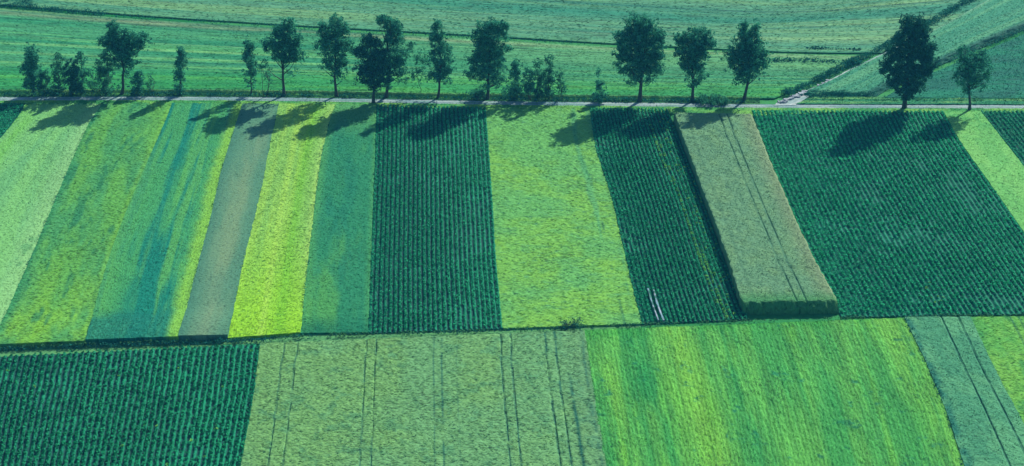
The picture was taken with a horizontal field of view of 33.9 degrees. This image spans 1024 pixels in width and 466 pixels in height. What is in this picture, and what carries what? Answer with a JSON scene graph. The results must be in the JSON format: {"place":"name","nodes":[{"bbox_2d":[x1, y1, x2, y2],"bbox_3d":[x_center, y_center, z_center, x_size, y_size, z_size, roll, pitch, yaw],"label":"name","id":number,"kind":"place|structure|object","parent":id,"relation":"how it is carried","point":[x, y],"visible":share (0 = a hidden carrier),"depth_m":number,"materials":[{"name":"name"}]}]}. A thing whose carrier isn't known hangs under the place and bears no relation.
{"place":"outdoors","nodes":[
{"label":"outdoors","id":0,"kind":"place"},
{"bbox_2d":[0,102,101,322],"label":"hay meadow","id":1,"kind":"structure","parent":0,"point":[39,144],"depth_m":307.08,"materials":[{"name":"green plant"}]},
{"bbox_2d":[0,8,867,99],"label":"meadow","id":2,"kind":"structure","parent":0,"point":[213,51],"depth_m":353.32,"materials":[{"name":"green plant"}]},
{"bbox_2d":[0,0,986,53],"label":"meadow","id":3,"kind":"structure","parent":0,"point":[793,26],"depth_m":378.28,"materials":[{"name":"green plant"}]},
{"bbox_2d":[806,45,860,49],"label":"meadow scrub","id":4,"kind":"object","parent":3,"relation":"on","point":[815,47],"visible":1,"depth_m":360.01,"materials":[{"name":"green plant"}]},
{"bbox_2d":[0,313,1022,349],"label":"boundary grass","id":5,"kind":"structure","parent":0,"point":[623,325],"depth_m":257.88,"materials":[{"name":"green plant"}]},
{"bbox_2d":[0,6,1023,356],"bbox_3d":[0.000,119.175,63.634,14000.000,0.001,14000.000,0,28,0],"label":"ground","id":6,"kind":"structure","parent":0,"point":[422,334],"depth_m":260.29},
{"bbox_2d":[0,102,24,137],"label":"beet rows","id":7,"kind":"object","parent":6,"relation":"on","point":[10,113],"visible":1,"depth_m":329.82,"materials":[{"name":"green plant"}]},
{"bbox_2d":[17,42,44,95],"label":"poplar tree","id":8,"kind":"object","parent":6,"relation":"on","point":[30,67],"visible":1,"depth_m":335.53,"materials":[{"name":"green plant"}]},
{"bbox_2d":[37,68,54,95],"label":"bush","id":9,"kind":"object","parent":6,"relation":"on","point":[46,79],"visible":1,"depth_m":337.20,"materials":[{"name":"green plant"}]},
{"bbox_2d":[3,2,108,16],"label":"ditch scrub","id":10,"kind":"object","parent":6,"relation":"on","point":[30,5],"visible":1,"depth_m":380.78,"materials":[{"name":"green plant"}]},
{"bbox_2d":[49,52,66,91],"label":"poplar tree","id":11,"kind":"object","parent":6,"relation":"on","point":[58,68],"visible":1,"depth_m":336.59,"materials":[{"name":"green plant"}]},
{"bbox_2d":[61,58,85,94],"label":"poplar tree","id":12,"kind":"object","parent":6,"relation":"on","point":[73,83],"visible":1,"depth_m":336.53,"materials":[{"name":"green plant"}]},
{"bbox_2d":[74,50,90,92],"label":"poplar tree","id":13,"kind":"object","parent":6,"relation":"on","point":[80,56],"visible":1,"depth_m":336.06,"materials":[{"name":"green plant"}]},
{"bbox_2d":[0,102,171,347],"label":"grass ley","id":14,"kind":"object","parent":6,"relation":"on","point":[53,300],"depth_m":287.38,"materials":[{"name":"green plant"}]},
{"bbox_2d":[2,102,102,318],"bbox_3d":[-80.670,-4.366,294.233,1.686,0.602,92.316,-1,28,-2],"label":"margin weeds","id":15,"kind":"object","parent":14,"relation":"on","point":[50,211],"visible":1,"depth_m":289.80,"materials":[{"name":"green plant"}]},
{"bbox_2d":[86,69,101,94],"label":"bush","id":16,"kind":"object","parent":6,"relation":"on","point":[89,84],"visible":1,"depth_m":337.61,"materials":[{"name":"green plant"}]},
{"bbox_2d":[92,51,121,93],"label":"bush","id":17,"kind":"object","parent":6,"relation":"on","point":[101,69],"visible":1,"depth_m":336.46,"materials":[{"name":"green plant"}]},
{"bbox_2d":[96,15,153,94],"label":"poplar tree","id":18,"kind":"object","parent":6,"relation":"on","point":[114,37],"visible":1,"depth_m":333.38,"materials":[{"name":"green plant"}]},
{"bbox_2d":[0,343,259,465],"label":"beet rows","id":19,"kind":"object","parent":6,"relation":"on","point":[180,406],"visible":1,"depth_m":239.71,"materials":[{"name":"green plant"}]},
{"bbox_2d":[0,337,272,352],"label":"boundary weeds","id":20,"kind":"object","parent":6,"relation":"on","point":[124,343],"visible":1,"depth_m":254.58,"materials":[{"name":"green plant"}]},
{"bbox_2d":[127,69,146,94],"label":"bush","id":21,"kind":"object","parent":6,"relation":"on","point":[137,81],"visible":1,"depth_m":337.43,"materials":[{"name":"green plant"}]},
{"bbox_2d":[145,73,155,94],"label":"bush","id":22,"kind":"object","parent":6,"relation":"on","point":[149,79],"visible":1,"depth_m":338.07,"materials":[{"name":"green plant"}]},
{"bbox_2d":[85,102,241,344],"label":"grass ley","id":23,"kind":"object","parent":6,"relation":"on","point":[147,279],"depth_m":286.74,"materials":[{"name":"green plant"}]},
{"bbox_2d":[172,46,189,93],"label":"poplar tree","id":24,"kind":"object","parent":6,"relation":"on","point":[179,73],"visible":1,"depth_m":335.86,"materials":[{"name":"green plant"}]},
{"bbox_2d":[187,108,240,307],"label":"margin weeds","id":25,"kind":"object","parent":6,"relation":"on","point":[212,211],"visible":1,"depth_m":295.08,"materials":[{"name":"green plant"}]},
{"bbox_2d":[178,103,278,341],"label":"fallow strip","id":26,"kind":"object","parent":6,"relation":"on","point":[208,314],"visible":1,"depth_m":288.05,"materials":[{"name":"brown soil"}]},
{"bbox_2d":[241,34,258,93],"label":"poplar tree","id":27,"kind":"object","parent":6,"relation":"on","point":[247,54],"visible":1,"depth_m":335.30,"materials":[{"name":"green plant"}]},
{"bbox_2d":[257,58,272,95],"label":"bush","id":28,"kind":"object","parent":6,"relation":"on","point":[265,73],"visible":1,"depth_m":336.57,"materials":[{"name":"green plant"}]},
{"bbox_2d":[228,103,335,339],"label":"mustard crop","id":29,"kind":"object","parent":6,"relation":"on","point":[269,295],"visible":1,"depth_m":286.79,"materials":[{"name":"green plant"}]},
{"bbox_2d":[259,16,308,96],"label":"poplar tree","id":30,"kind":"object","parent":6,"relation":"on","point":[285,43],"visible":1,"depth_m":332.68,"materials":[{"name":"green plant"}]},
{"bbox_2d":[0,4,593,44],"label":"ditch scrub","id":31,"kind":"object","parent":6,"relation":"on","point":[152,17],"visible":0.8,"depth_m":372.66,"materials":[{"name":"green plant"}]},
{"bbox_2d":[301,111,332,319],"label":"margin weeds","id":32,"kind":"object","parent":6,"relation":"on","point":[311,235],"visible":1,"depth_m":277.25,"materials":[{"name":"green plant"}]},
{"bbox_2d":[313,12,355,96],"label":"poplar tree","id":33,"kind":"object","parent":6,"relation":"on","point":[337,37],"visible":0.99,"depth_m":332.28,"materials":[{"name":"green plant"}]},
{"bbox_2d":[300,104,376,334],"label":"grass ley","id":34,"kind":"object","parent":6,"relation":"on","point":[337,295],"depth_m":287.30,"materials":[{"name":"green plant"}]},
{"bbox_2d":[351,32,393,102],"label":"poplar tree","id":35,"kind":"object","parent":6,"relation":"on","point":[371,68],"visible":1,"depth_m":330.46,"materials":[{"name":"green plant"}]},
{"bbox_2d":[0,88,760,103],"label":"ditch bank","id":36,"kind":"structure","parent":6,"relation":"on","point":[392,95],"depth_m":337.89,"materials":[{"name":"green plant"}]},
{"bbox_2d":[2,91,744,102],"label":"ditch sedge","id":37,"kind":"object","parent":36,"relation":"on","point":[347,94],"visible":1,"depth_m":337.49,"materials":[{"name":"green plant"}]},
{"bbox_2d":[375,14,413,97],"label":"poplar tree","id":38,"kind":"object","parent":6,"relation":"on","point":[392,36],"visible":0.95,"depth_m":331.88,"materials":[{"name":"green plant"}]},
{"bbox_2d":[405,41,427,92],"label":"sapling","id":39,"kind":"object","parent":6,"relation":"on","point":[420,58],"visible":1,"depth_m":335.44,"materials":[{"name":"green plant"}]},
{"bbox_2d":[241,329,605,465],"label":"wheat crop","id":40,"kind":"object","parent":6,"relation":"on","point":[518,398],"visible":1,"depth_m":240.35,"materials":[{"name":"green plant"}]},
{"bbox_2d":[367,104,501,333],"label":"potato rows","id":41,"kind":"object","parent":6,"relation":"on","point":[433,261],"visible":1,"depth_m":288.91,"materials":[{"name":"green plant"}]},
{"bbox_2d":[425,18,456,97],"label":"poplar tree","id":42,"kind":"object","parent":6,"relation":"on","point":[443,69],"visible":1,"depth_m":332.75,"materials":[{"name":"green plant"}]},
{"bbox_2d":[465,84,489,99],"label":"bush","id":43,"kind":"object","parent":6,"relation":"on","point":[478,93],"visible":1,"depth_m":335.96,"materials":[{"name":"green plant"}]},
{"bbox_2d":[293,322,672,338],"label":"boundary weeds","id":44,"kind":"object","parent":6,"relation":"on","point":[485,329],"visible":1,"depth_m":258.05,"materials":[{"name":"green plant"}]},
{"bbox_2d":[462,16,513,99],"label":"poplar tree","id":45,"kind":"object","parent":6,"relation":"on","point":[486,50],"visible":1,"depth_m":331.69,"materials":[{"name":"green plant"}]},
{"bbox_2d":[0,99,1023,115],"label":"verge","id":46,"kind":"structure","parent":6,"relation":"on","point":[718,110],"depth_m":333.35,"materials":[{"name":"green plant"}]},
{"bbox_2d":[0,96,1023,108],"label":"farm lane","id":47,"kind":"structure","parent":6,"relation":"on","point":[503,102],"depth_m":335.25,"materials":[{"name":"grey asphalt"}]},
{"bbox_2d":[501,58,524,98],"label":"bush","id":48,"kind":"object","parent":6,"relation":"on","point":[515,74],"visible":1,"depth_m":334.49,"materials":[{"name":"green plant"}]},
{"bbox_2d":[520,66,537,100],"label":"bush","id":49,"kind":"object","parent":6,"relation":"on","point":[529,86],"visible":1,"depth_m":334.16,"materials":[{"name":"green plant"}]},
{"bbox_2d":[531,58,549,100],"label":"bush","id":50,"kind":"object","parent":6,"relation":"on","point":[540,77],"visible":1,"depth_m":334.24,"materials":[{"name":"green plant"}]},
{"bbox_2d":[542,54,558,99],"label":"bush","id":51,"kind":"object","parent":6,"relation":"on","point":[549,79],"visible":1,"depth_m":333.94,"materials":[{"name":"green plant"}]},
{"bbox_2d":[555,67,567,100],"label":"bush","id":52,"kind":"object","parent":6,"relation":"on","point":[559,79],"visible":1,"depth_m":334.77,"materials":[{"name":"green plant"}]},
{"bbox_2d":[486,106,641,329],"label":"cut hay","id":53,"kind":"object","parent":6,"relation":"on","point":[560,252],"visible":1,"depth_m":288.60},
{"bbox_2d":[560,316,582,328],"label":"bush","id":54,"kind":"object","parent":6,"relation":"on","point":[573,320],"visible":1,"depth_m":259.15,"materials":[{"name":"green plant"}]},
{"bbox_2d":[591,67,608,103],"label":"bush","id":55,"kind":"object","parent":6,"relation":"on","point":[598,88],"visible":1,"depth_m":333.94,"materials":[{"name":"green plant"}]},
{"bbox_2d":[588,108,643,322],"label":"margin weeds","id":56,"kind":"object","parent":6,"relation":"on","point":[621,238],"visible":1,"depth_m":280.44,"materials":[{"name":"green plant"}]},
{"bbox_2d":[611,12,667,101],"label":"poplar tree","id":57,"kind":"object","parent":6,"relation":"on","point":[638,33],"visible":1,"depth_m":329.71,"materials":[{"name":"green plant"}]},
{"bbox_2d":[589,107,748,324],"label":"potato rows","id":58,"kind":"object","parent":6,"relation":"on","point":[675,260],"visible":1,"depth_m":289.68,"materials":[{"name":"green plant"}]},
{"bbox_2d":[647,288,658,321],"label":"crop cover film","id":59,"kind":"object","parent":58,"relation":"on","point":[650,298],"visible":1,"depth_m":264.75,"materials":[{"name":"plastic"}]},
{"bbox_2d":[653,290,663,320],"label":"crop cover film","id":60,"kind":"object","parent":58,"relation":"on","point":[660,312],"visible":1,"depth_m":264.22,"materials":[{"name":"plastic"}]},
{"bbox_2d":[669,26,717,101],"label":"poplar tree","id":61,"kind":"object","parent":6,"relation":"on","point":[695,52],"visible":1,"depth_m":329.73,"materials":[{"name":"green plant"}]},
{"bbox_2d":[694,93,730,105],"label":"bush","id":62,"kind":"object","parent":6,"relation":"on","point":[715,100],"visible":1,"depth_m":334.08,"materials":[{"name":"green plant"}]},
{"bbox_2d":[720,18,774,100],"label":"poplar tree","id":63,"kind":"object","parent":6,"relation":"on","point":[747,58],"visible":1,"depth_m":330.39,"materials":[{"name":"green plant"}]},
{"bbox_2d":[673,111,838,314],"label":"rye crop","id":64,"kind":"object","parent":6,"relation":"on","point":[772,265],"visible":1,"depth_m":287.17,"materials":[{"name":"green plant"}]},
{"bbox_2d":[585,317,963,465],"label":"barley crop","id":65,"kind":"object","parent":6,"relation":"on","point":[859,392],"visible":1,"depth_m":241.91,"materials":[{"name":"green plant"}]},
{"bbox_2d":[777,79,829,102],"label":"rubble","id":66,"kind":"object","parent":6,"relation":"on","point":[785,100],"visible":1,"depth_m":337.35,"materials":[{"name":"stone"}]},
{"bbox_2d":[772,57,862,63],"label":"meadow scrub","id":67,"kind":"object","parent":6,"relation":"on","point":[806,58],"visible":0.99,"depth_m":353.72,"materials":[{"name":"green plant"}]},
{"bbox_2d":[799,90,877,97],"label":"field edge weeds","id":68,"kind":"object","parent":6,"relation":"on","point":[823,93],"visible":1,"depth_m":337.65,"materials":[{"name":"green plant"}]},
{"bbox_2d":[780,0,979,95],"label":"track scrub","id":69,"kind":"object","parent":6,"relation":"on","point":[849,63],"visible":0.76,"depth_m":352.73,"materials":[{"name":"green plant"}]},
{"bbox_2d":[752,109,1023,317],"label":"beet rows","id":70,"kind":"object","parent":6,"relation":"on","point":[898,213],"visible":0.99,"depth_m":292.46,"materials":[{"name":"green plant"}]},
{"bbox_2d":[878,11,939,108],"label":"poplar tree","id":71,"kind":"object","parent":6,"relation":"on","point":[913,48],"visible":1,"depth_m":327.08,"materials":[{"name":"green plant"}]},
{"bbox_2d":[796,96,1023,104],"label":"lane verge","id":72,"kind":"structure","parent":6,"relation":"on","point":[821,100],"depth_m":335.33,"materials":[{"name":"green plant"}]},
{"bbox_2d":[809,97,1023,101],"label":"verge tussocks","id":73,"kind":"object","parent":72,"relation":"on","point":[934,99],"visible":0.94,"depth_m":335.94,"materials":[{"name":"green plant"}]},
{"bbox_2d":[804,0,1023,96],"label":"grain crop","id":74,"kind":"object","parent":6,"relation":"on","point":[985,22],"visible":0.73,"depth_m":363.64,"materials":[{"name":"green plant"}]},
{"bbox_2d":[902,317,962,464],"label":"field edge weeds","id":75,"kind":"object","parent":6,"relation":"on","point":[935,386],"visible":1,"depth_m":242.99,"materials":[{"name":"green plant"}]},
{"bbox_2d":[884,33,1023,97],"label":"beet crop","id":76,"kind":"object","parent":6,"relation":"on","point":[1007,74],"visible":0.62,"depth_m":345.02,"materials":[{"name":"green plant"}]},
{"bbox_2d":[887,27,1023,88],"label":"field edge weeds","id":77,"kind":"object","parent":6,"relation":"on","point":[1012,33],"visible":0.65,"depth_m":363.76,"materials":[{"name":"green plant"}]},
{"bbox_2d":[905,315,1023,465],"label":"oat crop","id":78,"kind":"object","parent":6,"relation":"on","point":[983,416],"visible":1,"depth_m":242.65,"materials":[{"name":"green plant"}]},
{"bbox_2d":[951,43,995,110],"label":"poplar tree","id":79,"kind":"object","parent":6,"relation":"on","point":[965,66],"visible":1,"depth_m":327.18,"materials":[{"name":"green plant"}]},
{"bbox_2d":[944,110,1023,230],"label":"clover strip","id":80,"kind":"object","parent":6,"relation":"on","point":[1000,166],"visible":1,"depth_m":312.70,"materials":[{"name":"green plant"}]},
{"bbox_2d":[971,315,1023,422],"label":"barley crop","id":81,"kind":"object","parent":6,"relation":"on","point":[1002,338],"visible":1,"depth_m":253.34,"materials":[{"name":"green plant"}]},
{"bbox_2d":[981,109,1023,165],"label":"beet rows","id":82,"kind":"object","parent":6,"relation":"on","point":[1008,126],"visible":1,"depth_m":324.32,"materials":[{"name":"green plant"}]},
{"bbox_2d":[773,52,885,105],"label":"farm track","id":83,"kind":"structure","parent":0,"point":[794,101],"depth_m":336.38,"materials":[{"name":"grey gravel"}]}
]}

